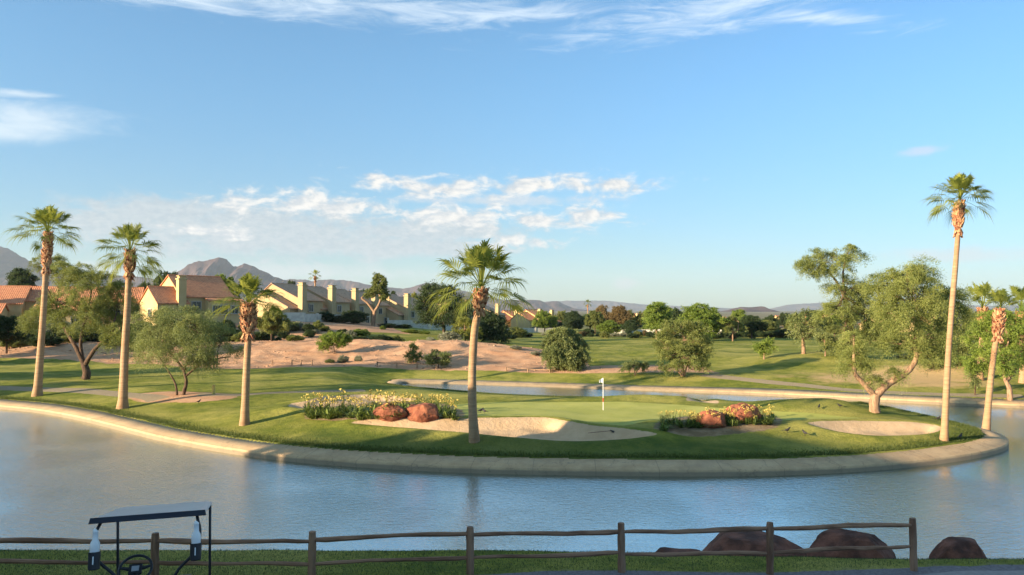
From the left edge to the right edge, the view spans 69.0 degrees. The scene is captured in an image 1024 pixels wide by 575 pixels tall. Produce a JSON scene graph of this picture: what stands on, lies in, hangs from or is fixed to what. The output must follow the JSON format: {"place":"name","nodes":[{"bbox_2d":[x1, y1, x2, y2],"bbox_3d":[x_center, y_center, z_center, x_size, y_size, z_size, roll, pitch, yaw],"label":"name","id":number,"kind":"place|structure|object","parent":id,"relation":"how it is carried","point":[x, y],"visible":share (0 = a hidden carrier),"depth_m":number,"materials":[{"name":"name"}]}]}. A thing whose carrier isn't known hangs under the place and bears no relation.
{"place":"outdoors","nodes":[
{"label":"outdoors","id":0,"kind":"place"},
{"bbox_2d":[0,246,154,286],"bbox_3d":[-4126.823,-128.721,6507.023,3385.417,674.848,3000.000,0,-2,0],"label":"hills","id":1,"kind":"structure","parent":0,"point":[10,260],"depth_m":6374.56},
{"bbox_2d":[149,257,296,301],"bbox_3d":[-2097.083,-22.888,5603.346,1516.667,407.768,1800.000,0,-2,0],"label":"hills","id":2,"kind":"structure","parent":0,"point":[219,266],"depth_m":5512.12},
{"bbox_2d":[287,279,592,310],"bbox_3d":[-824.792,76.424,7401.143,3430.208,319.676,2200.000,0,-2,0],"label":"hills","id":3,"kind":"structure","parent":0,"point":[535,304],"depth_m":7256.52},
{"bbox_2d":[0,383,1023,558],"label":"water","id":4,"kind":"structure","parent":0,"point":[61,477],"depth_m":31.71,"materials":[{"name":"blue liquid"}]},
{"bbox_2d":[0,311,1023,574],"bbox_3d":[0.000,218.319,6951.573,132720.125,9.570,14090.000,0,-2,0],"label":"ground","id":5,"kind":"structure","parent":0,"point":[506,423],"depth_m":53.13,"materials":[{"name":"plant"}]},
{"bbox_2d":[0,315,33,353],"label":"shade tree","id":6,"kind":"object","parent":5,"relation":"on","point":[7,335],"visible":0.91,"depth_m":100.55,"materials":[{"name":"green plant"}]},
{"bbox_2d":[5,266,39,285],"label":"shade tree","id":7,"kind":"object","parent":5,"relation":"on","point":[20,277],"visible":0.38,"depth_m":168.62,"materials":[{"name":"green plant"}]},
{"bbox_2d":[0,204,83,396],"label":"fan palm","id":8,"kind":"object","parent":5,"relation":"on","point":[50,214],"visible":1,"depth_m":63.49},
{"bbox_2d":[25,332,64,345],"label":"desert shrub","id":9,"kind":"object","parent":5,"relation":"on","point":[53,339],"visible":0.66,"depth_m":105.13,"materials":[{"name":"green plant"}]},
{"bbox_2d":[0,285,144,328],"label":"stucco house","id":10,"kind":"structure","parent":5,"relation":"on","point":[16,301],"depth_m":122.95,"materials":[{"name":"ceramic"}]},
{"bbox_2d":[12,253,145,379],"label":"mesquite tree","id":11,"kind":"object","parent":5,"relation":"on","point":[83,310],"visible":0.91,"depth_m":73.17,"materials":[{"name":"green plant"}]},
{"bbox_2d":[77,328,105,341],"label":"slope shrub","id":12,"kind":"object","parent":5,"relation":"on","point":[92,335],"visible":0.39,"depth_m":112.37,"materials":[{"name":"green plant"}]},
{"bbox_2d":[92,223,165,408],"bbox_3d":[-28.819,2.212,55.800,5.443,14.461,5.517,0,-2,0],"label":"fan palm","id":13,"kind":"object","parent":5,"relation":"on","point":[129,233],"visible":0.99,"depth_m":55.70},
{"bbox_2d":[129,320,153,355],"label":"shade tree","id":14,"kind":"object","parent":5,"relation":"on","point":[134,324],"visible":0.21,"depth_m":96.77,"materials":[{"name":"green plant"}]},
{"bbox_2d":[88,501,211,574],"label":"golf cart","id":15,"kind":"object","parent":5,"relation":"on","point":[160,511],"visible":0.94,"depth_m":8.75,"materials":[{"name":"white plastic"}]},
{"bbox_2d":[89,528,99,552],"bbox_3d":[-4.633,2.895,8.277,0.106,0.426,0.104,1,-11,-17],"label":"sand bottle","id":16,"kind":"object","parent":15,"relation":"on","point":[94,545],"visible":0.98,"depth_m":8.26,"materials":[{"name":"white plastic"}]},
{"bbox_2d":[191,521,200,543],"bbox_3d":[-3.641,2.905,8.589,0.106,0.426,0.104,1,-11,-17],"label":"sand bottle","id":17,"kind":"object","parent":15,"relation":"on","point":[196,537],"visible":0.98,"depth_m":8.57,"materials":[{"name":"white plastic"}]},
{"bbox_2d":[152,268,177,285],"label":"shade tree","id":18,"kind":"object","parent":5,"relation":"on","point":[158,281],"visible":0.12,"depth_m":178.38,"materials":[{"name":"green plant"}]},
{"bbox_2d":[121,304,243,394],"bbox_3d":[-26.148,4.855,58.084,10.456,7.298,7.229,0,-2,0],"label":"palo verde tree","id":19,"kind":"object","parent":5,"relation":"on","point":[207,330],"visible":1,"depth_m":58.06,"materials":[{"name":"green plant"}]},
{"bbox_2d":[139,274,243,325],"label":"stucco house","id":20,"kind":"structure","parent":5,"relation":"on","point":[202,292],"depth_m":128.14,"materials":[{"name":"ceramic"}]},
{"bbox_2d":[212,305,228,314],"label":"window","id":21,"kind":"structure","parent":20,"relation":"in","point":[213,308],"depth_m":129.13,"materials":[{"name":"grey glass"}]},
{"bbox_2d":[215,328,239,341],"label":"desert shrub","id":22,"kind":"object","parent":5,"relation":"on","point":[230,334],"visible":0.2,"depth_m":114.98,"materials":[{"name":"green plant"}]},
{"bbox_2d":[215,273,240,297],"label":"shade tree","id":23,"kind":"object","parent":5,"relation":"on","point":[224,278],"visible":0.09,"depth_m":174.72,"materials":[{"name":"green plant"}]},
{"bbox_2d":[230,331,243,341],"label":"slope shrub","id":24,"kind":"object","parent":5,"relation":"on","point":[237,336],"visible":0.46,"depth_m":113.33,"materials":[{"name":"green plant"}]},
{"bbox_2d":[209,272,285,425],"bbox_3d":[-16.510,3.969,46.955,4.887,9.913,5.222,0,-2,0],"label":"fan palm","id":25,"kind":"object","parent":5,"relation":"on","point":[248,285],"visible":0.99,"depth_m":46.67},
{"bbox_2d":[254,331,275,340],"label":"desert shrub","id":26,"kind":"object","parent":5,"relation":"on","point":[263,335],"visible":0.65,"depth_m":112.35,"materials":[{"name":"green plant"}]},
{"bbox_2d":[257,307,291,340],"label":"shade tree","id":27,"kind":"object","parent":5,"relation":"on","point":[271,322],"visible":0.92,"depth_m":109.41,"materials":[{"name":"green plant"}]},
{"bbox_2d":[252,282,324,318],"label":"townhouse","id":28,"kind":"structure","parent":5,"relation":"on","point":[299,298],"depth_m":148.74,"materials":[{"name":"paint"}]},
{"bbox_2d":[285,334,300,340],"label":"desert shrub","id":29,"kind":"object","parent":5,"relation":"on","point":[291,337],"visible":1,"depth_m":107.53,"materials":[{"name":"green plant"}]},
{"bbox_2d":[286,321,299,330],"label":"slope shrub","id":30,"kind":"object","parent":5,"relation":"on","point":[293,325],"visible":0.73,"depth_m":124.56,"materials":[{"name":"green plant"}]},
{"bbox_2d":[1,339,601,369],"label":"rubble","id":31,"kind":"object","parent":5,"relation":"on","point":[295,359],"visible":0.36,"depth_m":99.63,"materials":[{"name":"stone"}]},
{"bbox_2d":[299,392,318,413],"bbox_3d":[-13.046,7.443,47.961,2.001,1.394,1.825,-1,-2,29],"label":"flowering plant","id":32,"kind":"object","parent":5,"relation":"on","point":[306,409],"visible":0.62,"depth_m":48.00,"materials":[{"name":"green plant"}]},
{"bbox_2d":[284,312,340,321],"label":"garden wall","id":33,"kind":"structure","parent":5,"relation":"on","point":[299,316],"depth_m":138.75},
{"bbox_2d":[315,311,335,321],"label":"desert shrub","id":34,"kind":"object","parent":5,"relation":"on","point":[328,316],"visible":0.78,"depth_m":144.97,"materials":[{"name":"green plant"}]},
{"bbox_2d":[307,285,351,313],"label":"townhouse","id":35,"kind":"structure","parent":5,"relation":"on","point":[334,303],"depth_m":157.64,"materials":[{"name":"paint"}]},
{"bbox_2d":[322,397,337,418],"bbox_3d":[-11.195,7.495,46.336,1.562,1.356,1.771,1,-2,-34],"label":"flowering plant","id":36,"kind":"object","parent":5,"relation":"on","point":[330,416],"visible":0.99,"depth_m":46.25,"materials":[{"name":"green plant"}]},
{"bbox_2d":[315,331,352,353],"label":"creosote bush","id":37,"kind":"object","parent":5,"relation":"on","point":[339,339],"visible":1,"depth_m":97.82,"materials":[{"name":"green plant"}]},
{"bbox_2d":[333,397,345,417],"bbox_3d":[-10.745,7.462,46.439,1.569,1.299,1.779,0,-2,-4],"label":"flowering plant","id":38,"kind":"object","parent":5,"relation":"on","point":[339,414],"visible":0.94,"depth_m":46.36,"materials":[{"name":"green plant"}]},
{"bbox_2d":[330,316,349,322],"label":"desert shrub","id":39,"kind":"object","parent":5,"relation":"on","point":[339,319],"visible":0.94,"depth_m":146.28,"materials":[{"name":"green plant"}]},
{"bbox_2d":[342,399,356,417],"bbox_3d":[-9.897,7.424,45.867,1.772,1.206,2.109,0,-2,-1],"label":"flowering plant","id":40,"kind":"object","parent":5,"relation":"on","point":[352,413],"visible":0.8,"depth_m":45.76,"materials":[{"name":"green plant"}]},
{"bbox_2d":[327,288,371,322],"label":"townhouse","id":41,"kind":"structure","parent":5,"relation":"on","point":[358,303],"depth_m":166.32,"materials":[{"name":"paint"}]},
{"bbox_2d":[341,310,370,323],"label":"desert shrub","id":42,"kind":"object","parent":5,"relation":"on","point":[355,316],"visible":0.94,"depth_m":148.52,"materials":[{"name":"green plant"}]},
{"bbox_2d":[351,328,370,335],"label":"desert shrub","id":43,"kind":"object","parent":5,"relation":"on","point":[358,331],"visible":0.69,"depth_m":123.41,"materials":[{"name":"green plant"}]},
{"bbox_2d":[354,395,370,418],"bbox_3d":[-8.969,7.202,44.978,1.546,1.439,1.752,0,-2,2],"label":"flowering plant","id":44,"kind":"object","parent":5,"relation":"on","point":[361,412],"visible":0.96,"depth_m":44.91,"materials":[{"name":"green plant"}]},
{"bbox_2d":[349,291,390,323],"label":"townhouse","id":45,"kind":"structure","parent":5,"relation":"on","point":[381,314],"depth_m":174.58,"materials":[{"name":"paint"}]},
{"bbox_2d":[361,272,390,325],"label":"joshua tree","id":46,"kind":"object","parent":5,"relation":"on","point":[379,284],"visible":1,"depth_m":149.59,"materials":[{"name":"green plant"}]},
{"bbox_2d":[368,334,393,340],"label":"desert shrub","id":47,"kind":"object","parent":5,"relation":"on","point":[382,337],"visible":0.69,"depth_m":113.13,"materials":[{"name":"green plant"}]},
{"bbox_2d":[373,403,407,421],"bbox_3d":[-7.378,7.688,45.447,2.262,1.400,1.746,0,-2,0],"label":"boulder","id":48,"kind":"object","parent":5,"relation":"on","point":[380,412],"visible":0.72,"depth_m":44.75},
{"bbox_2d":[378,293,420,322],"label":"townhouse","id":49,"kind":"structure","parent":5,"relation":"on","point":[397,310],"depth_m":177.68,"materials":[{"name":"paint"}]},
{"bbox_2d":[403,341,424,363],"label":"creosote bush","id":50,"kind":"object","parent":5,"relation":"on","point":[412,354],"visible":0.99,"depth_m":91.18,"materials":[{"name":"green plant"}]},
{"bbox_2d":[405,403,438,422],"bbox_3d":[-5.456,7.741,45.435,2.165,1.416,1.784,0,-2,0],"label":"boulder","id":51,"kind":"object","parent":5,"relation":"on","point":[424,412],"visible":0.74,"depth_m":44.80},
{"bbox_2d":[387,318,471,330],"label":"garden wall","id":52,"kind":"structure","parent":5,"relation":"on","point":[412,324],"depth_m":166.53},
{"bbox_2d":[421,348,451,367],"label":"creosote bush","id":53,"kind":"object","parent":5,"relation":"on","point":[431,359],"visible":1,"depth_m":87.97,"materials":[{"name":"green plant"}]},
{"bbox_2d":[405,280,474,331],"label":"desert willow","id":54,"kind":"object","parent":5,"relation":"on","point":[421,304],"visible":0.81,"depth_m":134.03,"materials":[{"name":"green plant"}]},
{"bbox_2d":[438,398,459,417],"bbox_3d":[-4.040,7.322,45.298,1.773,1.170,1.489,1,-2,-22],"label":"flowering plant","id":55,"kind":"object","parent":5,"relation":"on","point":[445,414],"visible":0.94,"depth_m":45.19,"materials":[{"name":"green plant"}]},
{"bbox_2d":[437,330,462,339],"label":"desert shrub","id":56,"kind":"object","parent":5,"relation":"on","point":[452,335],"visible":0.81,"depth_m":119.86,"materials":[{"name":"green plant"}]},
{"bbox_2d":[0,518,917,574],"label":"split rail fence","id":57,"kind":"object","parent":5,"relation":"on","point":[769,528],"visible":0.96,"depth_m":14.35,"materials":[{"name":"brown wood"}]},
{"bbox_2d":[449,315,484,340],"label":"palo verde tree","id":58,"kind":"object","parent":5,"relation":"on","point":[465,331],"visible":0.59,"depth_m":121.37,"materials":[{"name":"green plant"}]},
{"bbox_2d":[426,238,535,442],"bbox_3d":[-1.728,2.996,40.681,6.459,11.406,6.030,0,-2,0],"label":"fan palm","id":59,"kind":"object","parent":5,"relation":"on","point":[482,257],"visible":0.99,"depth_m":40.47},
{"bbox_2d":[472,304,505,326],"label":"townhouse","id":60,"kind":"structure","parent":5,"relation":"on","point":[497,310],"depth_m":216.15,"materials":[{"name":"paint"}]},
{"bbox_2d":[0,383,982,458],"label":"grass fringe","id":61,"kind":"object","parent":5,"relation":"on","point":[974,430],"depth_m":40.99,"materials":[{"name":"plant"}]},
{"bbox_2d":[478,309,514,343],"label":"acacia tree","id":62,"kind":"object","parent":5,"relation":"on","point":[493,329],"visible":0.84,"depth_m":123.91,"materials":[{"name":"green plant"}]},
{"bbox_2d":[502,310,519,327],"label":"stucco house","id":63,"kind":"structure","parent":5,"relation":"on","point":[507,316],"depth_m":235.41,"materials":[{"name":"paint"}]},
{"bbox_2d":[0,379,1023,476],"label":"kerb","id":64,"kind":"structure","parent":5,"relation":"on","point":[990,443],"depth_m":39.06,"materials":[{"name":"concrete"}]},
{"bbox_2d":[506,326,527,336],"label":"desert shrub","id":65,"kind":"object","parent":5,"relation":"on","point":[519,332],"visible":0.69,"depth_m":159.05,"materials":[{"name":"green plant"}]},
{"bbox_2d":[508,327,552,332],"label":"garden wall","id":66,"kind":"structure","parent":5,"relation":"on","point":[535,330],"depth_m":213.64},
{"bbox_2d":[509,309,560,327],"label":"stucco house","id":67,"kind":"structure","parent":5,"relation":"on","point":[523,323],"depth_m":227.56,"materials":[{"name":"paint"}]},
{"bbox_2d":[530,310,557,331],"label":"shade tree","id":68,"kind":"object","parent":5,"relation":"on","point":[543,320],"visible":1,"depth_m":194.72,"materials":[{"name":"green plant"}]},
{"bbox_2d":[553,310,566,319],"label":"shade tree","id":69,"kind":"object","parent":5,"relation":"on","point":[560,314],"visible":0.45,"depth_m":232.63,"materials":[{"name":"green plant"}]},
{"bbox_2d":[539,325,591,371],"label":"willow acacia","id":70,"kind":"object","parent":5,"relation":"on","point":[564,349],"visible":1,"depth_m":84.00,"materials":[{"name":"green plant"}]},
{"bbox_2d":[560,312,584,329],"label":"shade tree","id":71,"kind":"object","parent":5,"relation":"on","point":[572,321],"visible":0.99,"depth_m":203.23,"materials":[{"name":"green plant"}]},
{"bbox_2d":[584,310,605,333],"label":"shade tree","id":72,"kind":"object","parent":5,"relation":"on","point":[593,319],"visible":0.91,"depth_m":197.38,"materials":[{"name":"green plant"}]},
{"bbox_2d":[595,304,609,320],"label":"shade tree","id":73,"kind":"object","parent":5,"relation":"on","point":[605,313],"visible":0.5,"depth_m":233.37,"materials":[{"name":"brown plant"}]},
{"bbox_2d":[595,320,621,332],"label":"shade tree","id":74,"kind":"object","parent":5,"relation":"on","point":[610,326],"visible":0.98,"depth_m":188.53,"materials":[{"name":"green plant"}]},
{"bbox_2d":[608,305,632,324],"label":"shade tree","id":75,"kind":"object","parent":5,"relation":"on","point":[619,314],"visible":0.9,"depth_m":223.03,"materials":[{"name":"brown plant"}]},
{"bbox_2d":[621,320,639,331],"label":"shade tree","id":76,"kind":"object","parent":5,"relation":"on","point":[631,325],"visible":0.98,"depth_m":183.40,"materials":[{"name":"green plant"}]},
{"bbox_2d":[617,358,651,375],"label":"shrub","id":77,"kind":"object","parent":5,"relation":"on","point":[629,365],"visible":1,"depth_m":80.04,"materials":[{"name":"green plant"}]},
{"bbox_2d":[636,311,648,328],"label":"shade tree","id":78,"kind":"object","parent":5,"relation":"on","point":[639,316],"visible":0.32,"depth_m":235.48,"materials":[{"name":"green plant"}]},
{"bbox_2d":[641,301,674,332],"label":"shade tree","id":79,"kind":"object","parent":5,"relation":"on","point":[656,313],"visible":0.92,"depth_m":157.56,"materials":[{"name":"green plant"}]},
{"bbox_2d":[669,307,683,328],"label":"shade tree","id":80,"kind":"object","parent":5,"relation":"on","point":[677,312],"visible":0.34,"depth_m":173.31,"materials":[{"name":"green plant"}]},
{"bbox_2d":[656,547,699,551],"bbox_3d":[3.980,6.597,17.416,1.531,0.932,1.116,0,-2,0],"label":"boulder","id":81,"kind":"object","parent":5,"relation":"on","point":[664,549],"visible":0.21,"depth_m":17.50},
{"bbox_2d":[650,315,715,378],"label":"ironwood tree","id":82,"kind":"object","parent":5,"relation":"on","point":[694,354],"visible":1,"depth_m":78.08,"materials":[{"name":"green plant"}]},
{"bbox_2d":[673,302,730,338],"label":"shade tree","id":83,"kind":"object","parent":5,"relation":"on","point":[707,316],"visible":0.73,"depth_m":147.69,"materials":[{"name":"green plant"}]},
{"bbox_2d":[696,409,726,427],"bbox_3d":[11.693,7.796,43.733,1.896,1.256,1.586,0,-2,0],"label":"boulder","id":84,"kind":"object","parent":5,"relation":"on","point":[706,418],"visible":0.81,"depth_m":43.12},
{"bbox_2d":[718,315,746,340],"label":"shade tree","id":85,"kind":"object","parent":5,"relation":"on","point":[734,321],"visible":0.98,"depth_m":147.67,"materials":[{"name":"green plant"}]},
{"bbox_2d":[731,308,747,332],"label":"shade tree","id":86,"kind":"object","parent":5,"relation":"on","point":[739,313],"visible":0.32,"depth_m":206.18,"materials":[{"name":"green plant"}]},
{"bbox_2d":[725,402,761,422],"bbox_3d":[13.792,7.643,44.726,1.970,1.441,1.936,2,-2,-44],"label":"boulder","id":87,"kind":"object","parent":5,"relation":"on","point":[740,414],"visible":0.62,"depth_m":44.12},
{"bbox_2d":[734,315,769,338],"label":"shade tree","id":88,"kind":"object","parent":5,"relation":"on","point":[753,327],"visible":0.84,"depth_m":158.94,"materials":[{"name":"green plant"}]},
{"bbox_2d":[702,531,807,556],"bbox_3d":[5.748,6.759,18.100,3.043,1.604,2.330,0,-2,0],"label":"boulder","id":89,"kind":"object","parent":5,"relation":"on","point":[742,541],"visible":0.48,"depth_m":17.70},
{"bbox_2d":[750,336,778,358],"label":"sapling","id":90,"kind":"object","parent":5,"relation":"on","point":[763,345],"visible":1,"depth_m":90.20,"materials":[{"name":"green plant"}]},
{"bbox_2d":[763,319,780,331],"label":"shade tree","id":91,"kind":"object","parent":5,"relation":"on","point":[774,325],"visible":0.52,"depth_m":169.13,"materials":[{"name":"green plant"}]},
{"bbox_2d":[771,329,790,337],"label":"shade tree","id":92,"kind":"object","parent":5,"relation":"on","point":[779,332],"visible":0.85,"depth_m":164.19,"materials":[{"name":"green plant"}]},
{"bbox_2d":[776,312,789,325],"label":"shade tree","id":93,"kind":"object","parent":5,"relation":"on","point":[781,319],"visible":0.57,"depth_m":230.51,"materials":[{"name":"green plant"}]},
{"bbox_2d":[784,306,830,353],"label":"mesquite tree","id":94,"kind":"object","parent":5,"relation":"on","point":[795,329],"visible":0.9,"depth_m":91.12,"materials":[{"name":"green plant"}]},
{"bbox_2d":[813,331,835,355],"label":"sapling","id":95,"kind":"object","parent":5,"relation":"on","point":[824,336],"visible":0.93,"depth_m":88.43,"materials":[{"name":"green plant"}]},
{"bbox_2d":[823,325,840,335],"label":"shade tree","id":96,"kind":"object","parent":5,"relation":"on","point":[834,329],"visible":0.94,"depth_m":168.44,"materials":[{"name":"green plant"}]},
{"bbox_2d":[792,243,906,355],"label":"mesquite tree","id":97,"kind":"object","parent":5,"relation":"on","point":[853,312],"visible":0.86,"depth_m":87.37,"materials":[{"name":"green plant"}]},
{"bbox_2d":[807,529,895,558],"bbox_3d":[8.300,6.890,18.391,2.619,1.798,1.900,0,-2,0],"label":"boulder","id":98,"kind":"object","parent":5,"relation":"on","point":[835,537],"visible":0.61,"depth_m":18.06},
{"bbox_2d":[829,253,979,412],"bbox_3d":[26.073,3.027,49.546,10.415,10.677,6.404,0,-2,0],"label":"mesquite tree","id":99,"kind":"object","parent":5,"relation":"on","point":[905,284],"visible":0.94,"depth_m":49.28,"materials":[{"name":"green plant"}]},
{"bbox_2d":[918,310,977,371],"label":"mesquite tree","id":100,"kind":"object","parent":5,"relation":"on","point":[963,350],"visible":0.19,"depth_m":77.09,"materials":[{"name":"green plant"}]},
{"bbox_2d":[918,172,994,441],"bbox_3d":[25.320,1.264,42.241,4.056,15.747,3.813,-1,-2,21],"label":"fan palm","id":101,"kind":"object","parent":5,"relation":"on","point":[959,182],"visible":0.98,"depth_m":42.01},
{"bbox_2d":[928,536,986,558],"bbox_3d":[10.852,6.811,18.044,1.675,1.511,1.172,2,-2,-41],"label":"boulder","id":102,"kind":"object","parent":5,"relation":"on","point":[955,547],"visible":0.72,"depth_m":17.77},
{"bbox_2d":[964,364,985,394],"bbox_3d":[40.132,7.783,64.480,1.827,3.164,1.841,-1,-2,20],"label":"sapling","id":103,"kind":"object","parent":5,"relation":"on","point":[975,383],"visible":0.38,"depth_m":64.41,"materials":[{"name":"green plant"}]},
{"bbox_2d":[956,280,1016,380],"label":"fan palm","id":104,"kind":"object","parent":5,"relation":"on","point":[984,290],"visible":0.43,"depth_m":71.61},
{"bbox_2d":[953,301,1023,400],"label":"mesquite tree","id":105,"kind":"object","parent":5,"relation":"on","point":[1006,354],"visible":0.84,"depth_m":62.10,"materials":[{"name":"green plant"}]},
{"bbox_2d":[981,288,1016,430],"bbox_3d":[32.537,4.965,49.520,2.505,9.934,2.105,2,-2,-43],"label":"fan palm","id":106,"kind":"object","parent":5,"relation":"on","point":[1000,296],"visible":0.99,"depth_m":49.26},
{"bbox_2d":[991,285,1023,382],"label":"fan palm","id":107,"kind":"object","parent":5,"relation":"on","point":[1018,291],"visible":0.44,"depth_m":69.72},
{"bbox_2d":[0,548,1023,574],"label":"grass","id":108,"kind":"structure","parent":0,"point":[385,551],"depth_m":15.76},
{"bbox_2d":[0,0,1023,308],"label":"sky","id":109,"kind":"structure","parent":0,"point":[673,152],"materials":[{"name":"blue"}]},
{"bbox_2d":[718,306,779,311],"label":"hills","id":110,"kind":"structure","parent":0,"point":[757,309],"depth_m":4106.21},
{"bbox_2d":[547,300,1018,310],"bbox_3d":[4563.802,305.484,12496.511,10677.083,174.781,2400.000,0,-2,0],"label":"hills","id":111,"kind":"structure","parent":0,"point":[642,307],"depth_m":12180.12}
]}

